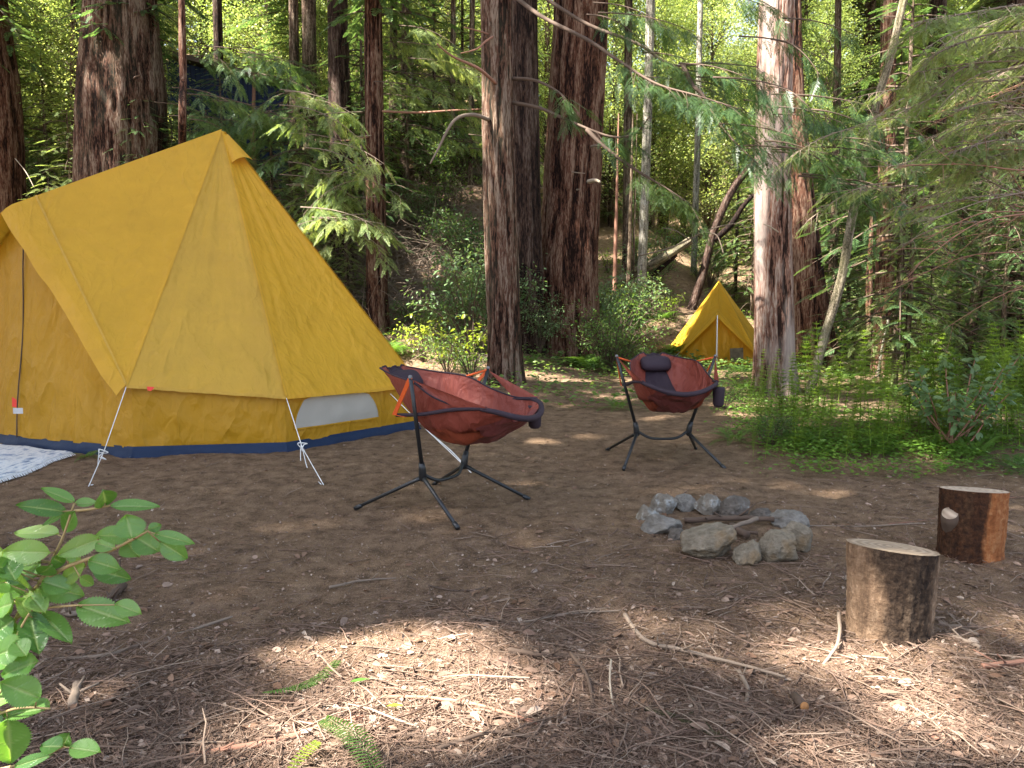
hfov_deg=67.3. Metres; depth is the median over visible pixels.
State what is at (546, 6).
broadleaf tree
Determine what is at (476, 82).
young conifer
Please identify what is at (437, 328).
bush
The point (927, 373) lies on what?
horsetail
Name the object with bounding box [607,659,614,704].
stick
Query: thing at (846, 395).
horsetail
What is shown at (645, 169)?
tree
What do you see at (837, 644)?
stick
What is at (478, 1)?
young conifer
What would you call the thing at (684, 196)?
young conifer
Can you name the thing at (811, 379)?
horsetail
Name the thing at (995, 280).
young conifer
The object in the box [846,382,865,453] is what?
horsetail
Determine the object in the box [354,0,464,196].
young conifer
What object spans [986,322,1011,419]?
horsetail
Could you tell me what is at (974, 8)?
conifer
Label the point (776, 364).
horsetail
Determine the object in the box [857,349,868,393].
horsetail
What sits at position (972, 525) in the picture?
log stump
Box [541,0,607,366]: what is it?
redwood tree
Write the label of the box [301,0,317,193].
tree
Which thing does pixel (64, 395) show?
door panel
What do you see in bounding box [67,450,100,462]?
sword fern
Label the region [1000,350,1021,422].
horsetail
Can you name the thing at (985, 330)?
young conifer
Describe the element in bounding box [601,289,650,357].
bush
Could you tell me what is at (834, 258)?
young conifer
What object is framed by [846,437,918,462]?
sword fern
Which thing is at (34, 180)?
bush
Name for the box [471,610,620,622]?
stick
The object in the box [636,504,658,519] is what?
rock
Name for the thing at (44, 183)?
young conifer
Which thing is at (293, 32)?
tree
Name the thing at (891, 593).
log stump
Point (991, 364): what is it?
horsetail
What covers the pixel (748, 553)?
rock
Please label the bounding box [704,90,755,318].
young conifer
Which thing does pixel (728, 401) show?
bush
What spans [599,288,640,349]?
bush
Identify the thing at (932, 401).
horsetail
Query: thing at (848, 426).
horsetail
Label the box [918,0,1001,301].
conifer
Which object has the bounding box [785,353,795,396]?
horsetail
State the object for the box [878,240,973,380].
young conifer
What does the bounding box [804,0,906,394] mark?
sapling
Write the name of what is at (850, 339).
bush
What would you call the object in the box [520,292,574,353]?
bush
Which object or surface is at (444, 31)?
young conifer
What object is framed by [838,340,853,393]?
horsetail
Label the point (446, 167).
bush
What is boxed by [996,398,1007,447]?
horsetail
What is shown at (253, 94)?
sapling
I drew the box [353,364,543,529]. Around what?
camp chair
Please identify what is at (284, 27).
young conifer
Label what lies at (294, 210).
bush
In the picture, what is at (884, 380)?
horsetail
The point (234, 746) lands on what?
stick
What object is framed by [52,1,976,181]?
woods
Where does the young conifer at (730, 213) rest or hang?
on the ground at (610, 425)
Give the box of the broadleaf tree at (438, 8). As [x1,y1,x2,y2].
[386,0,481,121]
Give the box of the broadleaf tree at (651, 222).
[601,0,735,232]
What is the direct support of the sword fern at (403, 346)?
on the ground at (610, 425)
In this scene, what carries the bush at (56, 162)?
on the ground at (610, 425)
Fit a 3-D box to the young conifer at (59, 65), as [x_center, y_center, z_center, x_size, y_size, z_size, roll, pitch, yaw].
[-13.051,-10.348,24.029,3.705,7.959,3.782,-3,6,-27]
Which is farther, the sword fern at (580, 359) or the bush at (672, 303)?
the bush at (672, 303)
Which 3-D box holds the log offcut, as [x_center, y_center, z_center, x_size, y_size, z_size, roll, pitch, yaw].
[1.044,1.152,2.793,0.036,0.046,0.110,0,6,0]
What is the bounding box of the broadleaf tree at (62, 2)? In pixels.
[12,0,80,180]
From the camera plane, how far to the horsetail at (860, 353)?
8.38 m
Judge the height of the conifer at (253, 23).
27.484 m
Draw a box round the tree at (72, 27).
[69,0,76,170]
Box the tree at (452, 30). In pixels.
[449,0,462,187]
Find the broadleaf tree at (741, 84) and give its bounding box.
[676,0,867,272]
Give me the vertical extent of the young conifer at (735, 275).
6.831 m
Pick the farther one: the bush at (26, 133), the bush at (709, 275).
the bush at (709, 275)
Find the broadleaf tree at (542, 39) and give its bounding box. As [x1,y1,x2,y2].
[538,0,553,125]
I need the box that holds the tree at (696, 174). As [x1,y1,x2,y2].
[690,0,702,272]
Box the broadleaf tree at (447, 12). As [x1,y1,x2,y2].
[398,0,480,99]
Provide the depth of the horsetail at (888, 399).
7.31 m
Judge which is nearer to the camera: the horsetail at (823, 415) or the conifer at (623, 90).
the horsetail at (823, 415)
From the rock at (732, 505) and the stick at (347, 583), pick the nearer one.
the stick at (347, 583)
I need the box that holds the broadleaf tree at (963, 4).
[824,0,997,272]
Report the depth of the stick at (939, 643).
3.17 m
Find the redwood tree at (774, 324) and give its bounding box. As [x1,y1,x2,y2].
[750,0,800,396]
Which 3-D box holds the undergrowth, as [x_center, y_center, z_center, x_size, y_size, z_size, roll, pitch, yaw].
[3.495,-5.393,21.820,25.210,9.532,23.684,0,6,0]
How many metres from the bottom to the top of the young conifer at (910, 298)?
4.268 m
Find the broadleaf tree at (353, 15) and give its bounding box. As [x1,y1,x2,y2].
[317,1,399,159]
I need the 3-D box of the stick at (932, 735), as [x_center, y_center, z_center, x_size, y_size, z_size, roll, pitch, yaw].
[1.379,1.159,2.584,0.053,0.055,0.224,-5,8,-41]
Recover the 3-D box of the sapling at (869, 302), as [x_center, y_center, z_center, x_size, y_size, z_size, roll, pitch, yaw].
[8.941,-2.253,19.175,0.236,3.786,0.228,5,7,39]
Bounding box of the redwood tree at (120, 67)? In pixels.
[38,0,213,182]
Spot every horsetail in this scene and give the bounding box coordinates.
[743,357,754,407]
[743,377,755,410]
[747,373,759,412]
[751,425,757,451]
[752,366,770,417]
[755,392,765,437]
[756,377,773,439]
[757,349,765,396]
[758,364,772,407]
[761,418,774,458]
[767,374,775,409]
[769,371,785,425]
[771,349,782,385]
[773,369,789,423]
[782,330,817,430]
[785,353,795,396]
[786,353,799,388]
[786,370,802,421]
[786,386,800,425]
[787,374,796,407]
[787,378,803,452]
[791,380,819,449]
[794,396,814,448]
[796,335,821,411]
[797,342,815,408]
[805,387,816,431]
[807,357,817,393]
[810,321,833,413]
[812,361,823,413]
[813,363,837,426]
[815,399,830,434]
[815,406,829,442]
[823,368,836,413]
[824,358,842,425]
[826,371,846,429]
[831,355,841,392]
[833,332,852,403]
[834,356,863,436]
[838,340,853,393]
[840,408,856,456]
[843,390,864,436]
[845,347,872,427]
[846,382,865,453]
[847,391,859,436]
[849,354,883,454]
[856,330,871,394]
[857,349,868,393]
[859,369,875,411]
[866,329,882,400]
[870,358,894,427]
[870,371,893,426]
[871,360,899,444]
[871,414,882,444]
[873,403,888,456]
[879,347,892,395]
[886,367,895,402]
[889,360,900,396]
[890,319,923,435]
[894,366,907,410]
[894,382,912,437]
[895,390,909,435]
[896,331,927,419]
[904,351,932,436]
[910,386,926,438]
[912,355,925,406]
[915,352,936,434]
[916,316,945,423]
[916,343,943,433]
[920,324,947,435]
[926,378,939,436]
[928,391,947,453]
[929,333,945,400]
[931,349,961,437]
[935,357,951,428]
[937,336,968,429]
[941,353,964,425]
[952,363,963,411]
[966,352,993,417]
[967,380,984,446]
[969,360,992,429]
[970,380,984,431]
[971,361,990,424]
[975,351,1006,418]
[981,345,997,400]
[982,322,1017,420]
[983,354,997,422]
[985,369,997,423]
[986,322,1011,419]
[986,331,1000,392]
[990,355,1017,438]
[990,389,1001,430]
[991,342,1014,402]
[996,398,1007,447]
[999,345,1014,395]
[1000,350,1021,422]
[1001,338,1020,413]
[1004,379,1020,433]
[1005,378,1023,433]
[1007,319,1023,382]
[1008,386,1023,449]
[1009,336,1023,419]
[1011,367,1023,424]
[1014,340,1023,397]
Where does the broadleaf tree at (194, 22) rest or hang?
on the ground at (610, 425)
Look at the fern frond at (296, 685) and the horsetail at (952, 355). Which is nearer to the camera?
the fern frond at (296, 685)
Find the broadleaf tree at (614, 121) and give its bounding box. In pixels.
[538,0,708,226]
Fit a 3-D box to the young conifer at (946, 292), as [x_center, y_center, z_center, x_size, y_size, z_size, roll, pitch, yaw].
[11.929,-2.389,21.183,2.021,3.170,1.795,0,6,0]
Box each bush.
[24,123,50,165]
[24,131,67,184]
[25,146,67,197]
[31,135,64,181]
[36,137,67,183]
[277,145,483,335]
[279,191,316,219]
[319,122,360,158]
[349,272,393,291]
[355,160,407,197]
[383,296,434,330]
[385,101,459,178]
[385,314,447,361]
[387,184,443,240]
[401,244,486,357]
[401,309,463,345]
[403,165,481,220]
[409,94,481,147]
[411,325,476,372]
[412,143,465,192]
[414,199,483,265]
[416,219,448,236]
[418,201,484,287]
[419,314,486,377]
[421,271,480,322]
[422,122,470,177]
[426,131,481,184]
[431,238,547,334]
[432,140,468,185]
[435,132,482,183]
[442,118,482,178]
[445,319,486,351]
[457,265,535,321]
[470,261,551,328]
[472,172,482,185]
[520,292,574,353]
[554,288,675,370]
[571,315,649,371]
[596,268,625,330]
[598,247,621,272]
[599,266,665,310]
[599,273,678,345]
[599,284,659,320]
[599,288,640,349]
[600,311,643,353]
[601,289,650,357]
[604,315,664,357]
[608,331,653,365]
[609,288,667,327]
[610,234,687,300]
[612,229,657,262]
[613,208,636,226]
[615,345,655,366]
[618,190,667,224]
[636,223,699,270]
[636,274,670,291]
[653,291,684,320]
[671,220,702,237]
[684,237,717,264]
[685,235,741,287]
[686,258,710,278]
[708,375,753,408]
[713,251,730,279]
[727,280,749,298]
[748,407,801,446]
[834,306,870,355]
[836,324,871,361]
[837,305,872,343]
[845,278,874,312]
[898,349,1023,452]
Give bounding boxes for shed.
[162,48,325,193]
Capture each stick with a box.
[41,616,232,659]
[59,675,98,709]
[60,602,77,616]
[106,559,127,601]
[190,714,363,758]
[329,573,395,588]
[351,695,542,724]
[408,576,484,591]
[435,721,539,749]
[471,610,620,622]
[508,644,618,660]
[569,651,596,708]
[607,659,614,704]
[623,613,784,677]
[644,706,734,743]
[684,503,774,522]
[687,694,703,707]
[728,522,750,537]
[733,516,758,528]
[734,665,749,701]
[749,531,757,534]
[810,522,933,526]
[822,611,841,664]
[887,719,956,750]
[889,496,1023,523]
[935,619,981,648]
[936,641,969,656]
[938,609,978,636]
[973,649,1023,668]
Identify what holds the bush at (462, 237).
on the ground at (610, 425)
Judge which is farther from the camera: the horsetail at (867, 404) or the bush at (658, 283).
the bush at (658, 283)
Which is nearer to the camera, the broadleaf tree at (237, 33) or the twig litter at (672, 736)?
the twig litter at (672, 736)
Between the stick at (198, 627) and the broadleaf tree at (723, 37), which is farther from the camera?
the broadleaf tree at (723, 37)
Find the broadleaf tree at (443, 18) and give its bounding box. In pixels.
[386,0,477,75]
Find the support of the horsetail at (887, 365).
on the ground at (610, 425)
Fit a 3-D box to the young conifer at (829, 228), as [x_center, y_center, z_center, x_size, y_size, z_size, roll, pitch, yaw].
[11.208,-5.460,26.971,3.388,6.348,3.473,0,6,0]
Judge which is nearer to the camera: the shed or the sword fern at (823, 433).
the sword fern at (823, 433)
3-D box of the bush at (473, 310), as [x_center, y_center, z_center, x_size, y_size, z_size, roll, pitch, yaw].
[-0.992,-1.634,15.499,2.287,2.431,2.766,3,7,29]
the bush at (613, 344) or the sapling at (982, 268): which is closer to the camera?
the sapling at (982, 268)
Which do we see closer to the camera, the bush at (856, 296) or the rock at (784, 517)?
the rock at (784, 517)
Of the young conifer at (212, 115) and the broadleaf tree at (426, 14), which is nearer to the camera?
the young conifer at (212, 115)
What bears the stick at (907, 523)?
on the ground at (610, 425)
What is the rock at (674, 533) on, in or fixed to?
on the ground at (610, 425)
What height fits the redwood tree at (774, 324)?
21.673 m
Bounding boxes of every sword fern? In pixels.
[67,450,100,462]
[388,339,411,346]
[391,341,417,356]
[391,346,420,354]
[396,344,419,351]
[432,342,486,355]
[440,359,483,373]
[524,354,557,369]
[548,354,617,371]
[549,355,617,375]
[589,397,648,411]
[645,342,684,354]
[650,347,679,354]
[655,311,684,320]
[706,427,762,445]
[712,376,766,395]
[721,363,750,374]
[773,426,859,456]
[799,378,853,396]
[820,372,869,383]
[842,376,898,388]
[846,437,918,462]
[853,384,901,398]
[915,434,1023,468]
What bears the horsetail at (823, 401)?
on the ground at (610, 425)
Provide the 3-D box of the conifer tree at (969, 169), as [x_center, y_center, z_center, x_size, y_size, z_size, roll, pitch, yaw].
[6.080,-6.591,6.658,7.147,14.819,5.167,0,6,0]
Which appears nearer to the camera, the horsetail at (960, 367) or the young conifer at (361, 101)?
the horsetail at (960, 367)
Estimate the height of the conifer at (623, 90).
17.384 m
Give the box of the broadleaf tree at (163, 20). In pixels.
[47,0,190,54]
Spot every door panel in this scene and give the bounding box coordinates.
[0,232,25,435]
[19,254,133,446]
[682,318,716,364]
[718,318,752,364]
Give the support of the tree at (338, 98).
on the ground at (610, 425)
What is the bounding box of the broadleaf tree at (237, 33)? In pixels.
[174,0,324,72]
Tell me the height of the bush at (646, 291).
2.259 m
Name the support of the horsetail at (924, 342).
on the ground at (610, 425)
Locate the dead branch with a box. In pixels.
[639,223,745,258]
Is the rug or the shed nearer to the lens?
the rug
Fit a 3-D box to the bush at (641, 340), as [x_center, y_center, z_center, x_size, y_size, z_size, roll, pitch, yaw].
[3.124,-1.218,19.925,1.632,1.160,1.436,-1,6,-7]
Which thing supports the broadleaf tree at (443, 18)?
on the ground at (610, 425)
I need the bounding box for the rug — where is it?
[0,444,74,482]
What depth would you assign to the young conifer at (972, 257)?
15.01 m
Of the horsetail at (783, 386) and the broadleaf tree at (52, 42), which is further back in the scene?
the broadleaf tree at (52, 42)
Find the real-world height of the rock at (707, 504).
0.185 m
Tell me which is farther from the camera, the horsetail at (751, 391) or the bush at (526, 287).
the bush at (526, 287)
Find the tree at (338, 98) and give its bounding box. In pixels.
[262,0,411,277]
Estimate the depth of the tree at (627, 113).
25.36 m
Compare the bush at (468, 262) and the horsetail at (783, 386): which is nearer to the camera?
the horsetail at (783, 386)
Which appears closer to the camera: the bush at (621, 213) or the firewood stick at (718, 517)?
the firewood stick at (718, 517)
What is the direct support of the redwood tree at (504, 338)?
on the ground at (610, 425)
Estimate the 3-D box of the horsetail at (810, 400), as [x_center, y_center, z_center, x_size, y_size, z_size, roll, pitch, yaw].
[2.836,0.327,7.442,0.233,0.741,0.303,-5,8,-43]
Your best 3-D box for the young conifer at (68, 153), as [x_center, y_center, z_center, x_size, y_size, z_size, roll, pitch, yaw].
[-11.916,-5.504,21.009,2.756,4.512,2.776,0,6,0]
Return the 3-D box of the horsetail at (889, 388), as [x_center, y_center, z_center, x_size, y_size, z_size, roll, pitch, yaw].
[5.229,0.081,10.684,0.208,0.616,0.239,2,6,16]
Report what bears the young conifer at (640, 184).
on the ground at (610, 425)
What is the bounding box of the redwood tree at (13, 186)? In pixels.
[0,0,63,212]
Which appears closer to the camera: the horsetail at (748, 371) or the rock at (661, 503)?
the rock at (661, 503)
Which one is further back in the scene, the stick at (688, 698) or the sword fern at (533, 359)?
the sword fern at (533, 359)
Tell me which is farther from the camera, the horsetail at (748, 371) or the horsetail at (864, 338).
the horsetail at (864, 338)
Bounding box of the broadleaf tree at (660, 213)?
[603,0,743,231]
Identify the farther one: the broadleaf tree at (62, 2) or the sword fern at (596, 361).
the broadleaf tree at (62, 2)
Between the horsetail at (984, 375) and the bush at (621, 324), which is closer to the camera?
the horsetail at (984, 375)
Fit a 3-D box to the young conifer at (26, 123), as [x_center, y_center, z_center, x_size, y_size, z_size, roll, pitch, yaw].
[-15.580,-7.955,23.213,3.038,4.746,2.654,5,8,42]
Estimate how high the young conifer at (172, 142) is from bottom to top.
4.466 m
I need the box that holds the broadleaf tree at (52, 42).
[18,0,69,96]
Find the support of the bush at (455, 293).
on the ground at (610, 425)
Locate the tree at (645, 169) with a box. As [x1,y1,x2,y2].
[637,0,654,307]
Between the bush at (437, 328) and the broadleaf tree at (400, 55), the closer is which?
the bush at (437, 328)
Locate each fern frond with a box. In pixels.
[263,660,341,692]
[288,740,321,767]
[317,715,384,767]
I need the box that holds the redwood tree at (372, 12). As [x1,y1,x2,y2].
[319,0,547,335]
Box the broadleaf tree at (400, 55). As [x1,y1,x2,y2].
[322,0,456,149]
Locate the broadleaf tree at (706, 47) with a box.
[617,0,756,240]
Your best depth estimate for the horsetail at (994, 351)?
10.80 m
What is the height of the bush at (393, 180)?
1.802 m
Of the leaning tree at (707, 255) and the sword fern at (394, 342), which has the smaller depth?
the sword fern at (394, 342)
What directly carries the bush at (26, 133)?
on the ground at (610, 425)
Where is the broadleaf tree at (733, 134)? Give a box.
[687,35,757,238]
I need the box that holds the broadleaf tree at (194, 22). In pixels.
[163,4,212,54]
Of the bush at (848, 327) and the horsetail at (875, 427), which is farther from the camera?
the bush at (848, 327)
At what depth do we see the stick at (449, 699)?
2.81 m
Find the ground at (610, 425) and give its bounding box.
[0,51,1023,767]
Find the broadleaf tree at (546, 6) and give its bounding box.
[468,0,644,188]
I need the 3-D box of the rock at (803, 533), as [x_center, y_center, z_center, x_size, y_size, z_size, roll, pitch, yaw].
[1.674,0.913,4.545,0.195,0.208,0.124,2,6,20]
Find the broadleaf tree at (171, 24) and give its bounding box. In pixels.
[25,0,212,172]
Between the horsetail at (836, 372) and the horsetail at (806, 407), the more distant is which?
the horsetail at (836, 372)
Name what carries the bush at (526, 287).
on the ground at (610, 425)
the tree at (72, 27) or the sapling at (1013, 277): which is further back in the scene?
the tree at (72, 27)
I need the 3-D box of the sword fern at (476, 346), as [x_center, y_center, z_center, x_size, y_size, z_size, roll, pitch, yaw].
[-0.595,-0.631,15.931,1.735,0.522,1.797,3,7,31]
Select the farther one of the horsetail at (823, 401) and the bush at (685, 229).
the bush at (685, 229)
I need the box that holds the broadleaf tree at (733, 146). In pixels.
[700,40,756,239]
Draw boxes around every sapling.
[0,487,194,767]
[178,0,186,144]
[251,51,255,169]
[612,113,618,292]
[626,114,633,295]
[631,125,636,297]
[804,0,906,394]
[828,0,841,319]
[863,217,873,365]
[870,0,896,373]
[877,320,888,374]
[900,143,944,361]
[909,0,1023,382]
[911,0,946,335]
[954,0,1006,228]
[955,0,1022,381]
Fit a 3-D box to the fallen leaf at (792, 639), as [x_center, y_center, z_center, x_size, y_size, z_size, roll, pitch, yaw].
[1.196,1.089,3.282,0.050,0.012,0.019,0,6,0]
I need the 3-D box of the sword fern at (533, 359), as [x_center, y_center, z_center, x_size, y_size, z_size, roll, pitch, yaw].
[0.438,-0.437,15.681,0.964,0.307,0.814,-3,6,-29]
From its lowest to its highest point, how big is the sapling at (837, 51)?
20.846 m
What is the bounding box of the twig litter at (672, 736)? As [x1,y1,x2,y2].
[0,428,1023,767]
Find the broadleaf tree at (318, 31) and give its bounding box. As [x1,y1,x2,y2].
[269,0,359,154]
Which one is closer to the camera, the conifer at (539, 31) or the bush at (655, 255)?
the bush at (655, 255)
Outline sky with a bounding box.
[164,0,960,133]
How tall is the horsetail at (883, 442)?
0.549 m
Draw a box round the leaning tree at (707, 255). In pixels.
[687,0,879,310]
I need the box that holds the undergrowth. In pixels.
[359,137,1023,408]
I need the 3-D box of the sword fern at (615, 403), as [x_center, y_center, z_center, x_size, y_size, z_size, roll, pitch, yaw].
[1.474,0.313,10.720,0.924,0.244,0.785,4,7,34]
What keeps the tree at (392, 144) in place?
on the ground at (610, 425)
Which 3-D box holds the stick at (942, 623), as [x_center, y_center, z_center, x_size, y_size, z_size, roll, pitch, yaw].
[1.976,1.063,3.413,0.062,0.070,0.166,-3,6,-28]
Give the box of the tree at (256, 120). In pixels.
[154,0,351,194]
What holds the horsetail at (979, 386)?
on the ground at (610, 425)
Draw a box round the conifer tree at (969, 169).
[775,3,1023,351]
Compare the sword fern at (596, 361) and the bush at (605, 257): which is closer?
the sword fern at (596, 361)
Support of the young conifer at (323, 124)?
on the ground at (610, 425)
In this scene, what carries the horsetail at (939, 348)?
on the ground at (610, 425)
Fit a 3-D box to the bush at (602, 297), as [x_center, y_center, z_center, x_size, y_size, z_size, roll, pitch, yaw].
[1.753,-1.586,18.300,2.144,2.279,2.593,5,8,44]
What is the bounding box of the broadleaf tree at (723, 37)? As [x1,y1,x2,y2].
[657,0,757,211]
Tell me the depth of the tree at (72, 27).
21.70 m
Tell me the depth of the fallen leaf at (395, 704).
2.76 m
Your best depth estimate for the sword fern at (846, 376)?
14.66 m
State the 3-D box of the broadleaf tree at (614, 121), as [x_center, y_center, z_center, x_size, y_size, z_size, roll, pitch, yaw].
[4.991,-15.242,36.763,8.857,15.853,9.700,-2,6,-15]
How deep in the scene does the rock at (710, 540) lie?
4.37 m
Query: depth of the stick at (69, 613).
3.64 m
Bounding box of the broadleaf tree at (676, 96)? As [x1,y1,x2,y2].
[611,1,727,232]
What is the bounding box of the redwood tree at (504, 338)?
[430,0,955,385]
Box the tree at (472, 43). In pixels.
[468,0,474,188]
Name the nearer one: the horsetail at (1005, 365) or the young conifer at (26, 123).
the horsetail at (1005, 365)
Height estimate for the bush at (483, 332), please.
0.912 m
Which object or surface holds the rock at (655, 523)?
on the ground at (610, 425)
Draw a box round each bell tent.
[0,129,470,486]
[671,281,753,366]
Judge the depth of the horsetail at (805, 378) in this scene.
9.97 m
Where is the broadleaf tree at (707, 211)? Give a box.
[637,0,756,246]
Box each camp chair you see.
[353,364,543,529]
[605,352,725,470]
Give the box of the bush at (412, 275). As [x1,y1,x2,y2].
[277,145,483,335]
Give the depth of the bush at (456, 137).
23.27 m
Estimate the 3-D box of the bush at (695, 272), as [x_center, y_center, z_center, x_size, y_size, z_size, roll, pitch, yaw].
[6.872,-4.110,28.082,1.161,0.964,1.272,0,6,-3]
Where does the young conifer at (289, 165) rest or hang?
on the ground at (610, 425)
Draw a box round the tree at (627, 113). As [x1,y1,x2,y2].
[621,0,632,292]
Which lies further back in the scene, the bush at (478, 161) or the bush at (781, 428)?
the bush at (478, 161)
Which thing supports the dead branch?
attached to the redwood tree at (806, 250)
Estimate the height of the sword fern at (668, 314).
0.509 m
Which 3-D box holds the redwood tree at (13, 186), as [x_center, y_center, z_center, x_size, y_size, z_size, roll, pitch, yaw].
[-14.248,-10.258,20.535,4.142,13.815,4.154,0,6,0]
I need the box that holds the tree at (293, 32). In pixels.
[289,0,299,207]
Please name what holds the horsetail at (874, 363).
on the ground at (610, 425)
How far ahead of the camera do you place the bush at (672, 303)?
23.50 m
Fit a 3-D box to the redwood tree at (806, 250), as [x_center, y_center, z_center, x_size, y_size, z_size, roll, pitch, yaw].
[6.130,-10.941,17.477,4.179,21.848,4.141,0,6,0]
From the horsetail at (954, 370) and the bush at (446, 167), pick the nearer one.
the horsetail at (954, 370)
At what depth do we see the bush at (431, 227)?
21.90 m
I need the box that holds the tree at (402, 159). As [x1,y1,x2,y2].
[400,0,408,186]
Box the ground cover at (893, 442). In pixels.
[704,385,1023,479]
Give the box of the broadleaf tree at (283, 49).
[249,0,327,146]
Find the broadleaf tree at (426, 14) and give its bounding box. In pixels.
[382,0,462,143]
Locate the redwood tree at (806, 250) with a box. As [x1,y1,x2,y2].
[791,0,850,372]
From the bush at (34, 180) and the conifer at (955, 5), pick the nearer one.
the bush at (34, 180)
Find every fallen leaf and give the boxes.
[350,678,367,681]
[387,703,401,705]
[787,637,797,641]
[877,690,901,692]
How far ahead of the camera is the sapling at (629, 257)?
23.00 m
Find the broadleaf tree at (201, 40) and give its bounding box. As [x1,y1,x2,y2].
[159,0,264,70]
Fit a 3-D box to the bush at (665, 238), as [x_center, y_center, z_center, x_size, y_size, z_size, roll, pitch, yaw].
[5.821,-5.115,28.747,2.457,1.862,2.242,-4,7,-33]
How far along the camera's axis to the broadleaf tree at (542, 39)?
44.43 m
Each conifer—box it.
[8,0,65,176]
[8,0,68,171]
[9,0,54,186]
[9,0,69,146]
[10,1,68,153]
[17,39,73,196]
[20,79,34,190]
[26,98,73,193]
[26,175,62,195]
[30,0,79,155]
[103,100,169,162]
[155,117,188,147]
[157,0,211,60]
[162,45,198,145]
[166,84,212,146]
[166,99,188,144]
[171,115,209,141]
[186,0,264,69]
[186,108,224,137]
[187,41,261,166]
[212,0,287,68]
[224,0,359,130]
[244,101,320,238]
[250,62,342,266]
[270,0,356,120]
[273,155,353,296]
[274,65,329,208]
[278,130,330,242]
[294,38,404,248]
[294,62,359,198]
[299,0,441,264]
[305,162,394,306]
[329,72,415,225]
[348,0,424,116]
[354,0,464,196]
[384,0,478,174]
[409,0,481,133]
[432,0,547,113]
[436,66,481,142]
[447,36,481,139]
[456,0,551,107]
[458,85,481,122]
[538,0,606,162]
[539,0,605,217]
[540,112,619,221]
[600,102,637,225]
[600,121,622,217]
[607,14,638,195]
[619,71,665,217]
[632,124,663,219]
[660,133,702,238]
[672,122,734,241]
[685,122,753,298]
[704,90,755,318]
[716,147,747,246]
[725,0,861,306]
[748,0,908,280]
[793,0,1023,388]
[806,0,962,294]
[811,131,876,357]
[817,142,862,291]
[818,0,924,262]
[819,163,876,344]
[821,149,986,392]
[824,37,963,325]
[836,120,928,314]
[838,162,984,374]
[845,178,876,305]
[854,131,942,309]
[858,0,970,328]
[871,0,960,286]
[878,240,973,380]
[897,0,1006,313]
[900,168,1005,365]
[900,177,1008,380]
[907,55,1005,366]
[913,142,991,349]
[914,125,1003,348]
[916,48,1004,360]
[917,0,997,241]
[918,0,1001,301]
[928,239,954,330]
[931,98,1023,378]
[934,131,1023,386]
[960,210,1005,359]
[961,138,1023,367]
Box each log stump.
[844,538,939,646]
[936,486,1009,563]
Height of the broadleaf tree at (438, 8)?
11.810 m
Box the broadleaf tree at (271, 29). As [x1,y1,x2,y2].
[235,0,416,119]
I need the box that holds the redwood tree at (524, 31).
[511,0,545,356]
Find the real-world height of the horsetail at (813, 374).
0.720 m
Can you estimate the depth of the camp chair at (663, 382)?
7.16 m
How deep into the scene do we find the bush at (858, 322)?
21.32 m
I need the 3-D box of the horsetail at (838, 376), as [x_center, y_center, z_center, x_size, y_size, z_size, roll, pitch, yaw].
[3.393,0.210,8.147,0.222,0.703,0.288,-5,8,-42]
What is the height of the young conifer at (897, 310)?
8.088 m
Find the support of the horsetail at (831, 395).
on the ground at (610, 425)
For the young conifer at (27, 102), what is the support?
on the ground at (610, 425)
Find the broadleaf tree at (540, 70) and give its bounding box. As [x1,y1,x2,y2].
[537,0,670,204]
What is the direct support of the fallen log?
on the ground at (610, 425)
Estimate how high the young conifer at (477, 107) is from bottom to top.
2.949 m
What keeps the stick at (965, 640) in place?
on the ground at (610, 425)
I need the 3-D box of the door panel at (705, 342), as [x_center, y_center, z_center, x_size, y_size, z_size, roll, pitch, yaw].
[4.743,-1.100,19.423,1.040,1.221,0.071,5,8,42]
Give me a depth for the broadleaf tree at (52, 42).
31.38 m
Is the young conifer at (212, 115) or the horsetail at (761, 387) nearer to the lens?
the horsetail at (761, 387)
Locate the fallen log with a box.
[601,237,692,295]
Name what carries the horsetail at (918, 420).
on the ground at (610, 425)
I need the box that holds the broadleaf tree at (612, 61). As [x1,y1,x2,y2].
[540,0,644,128]
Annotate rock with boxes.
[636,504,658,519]
[640,514,682,533]
[649,493,677,513]
[668,528,682,540]
[674,493,695,511]
[680,522,736,558]
[694,493,720,514]
[719,495,749,515]
[732,539,761,564]
[749,508,771,515]
[758,529,797,562]
[769,509,809,527]
[781,521,812,552]
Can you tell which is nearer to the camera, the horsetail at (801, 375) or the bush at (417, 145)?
the horsetail at (801, 375)
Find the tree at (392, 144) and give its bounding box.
[388,1,397,187]
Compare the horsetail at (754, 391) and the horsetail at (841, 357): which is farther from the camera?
the horsetail at (841, 357)
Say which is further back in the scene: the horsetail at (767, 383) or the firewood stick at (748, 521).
the horsetail at (767, 383)
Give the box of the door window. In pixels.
[730,348,742,362]
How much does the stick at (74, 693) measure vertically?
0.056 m
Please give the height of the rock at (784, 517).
0.151 m
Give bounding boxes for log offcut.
[790,692,808,711]
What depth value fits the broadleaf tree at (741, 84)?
30.92 m
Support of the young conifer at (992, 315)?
on the ground at (610, 425)
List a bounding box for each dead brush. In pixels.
[25,134,325,252]
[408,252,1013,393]
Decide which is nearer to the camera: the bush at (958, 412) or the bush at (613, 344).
the bush at (958, 412)
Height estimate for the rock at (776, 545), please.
0.210 m
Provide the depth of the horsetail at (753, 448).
7.40 m
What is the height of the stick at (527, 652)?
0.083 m

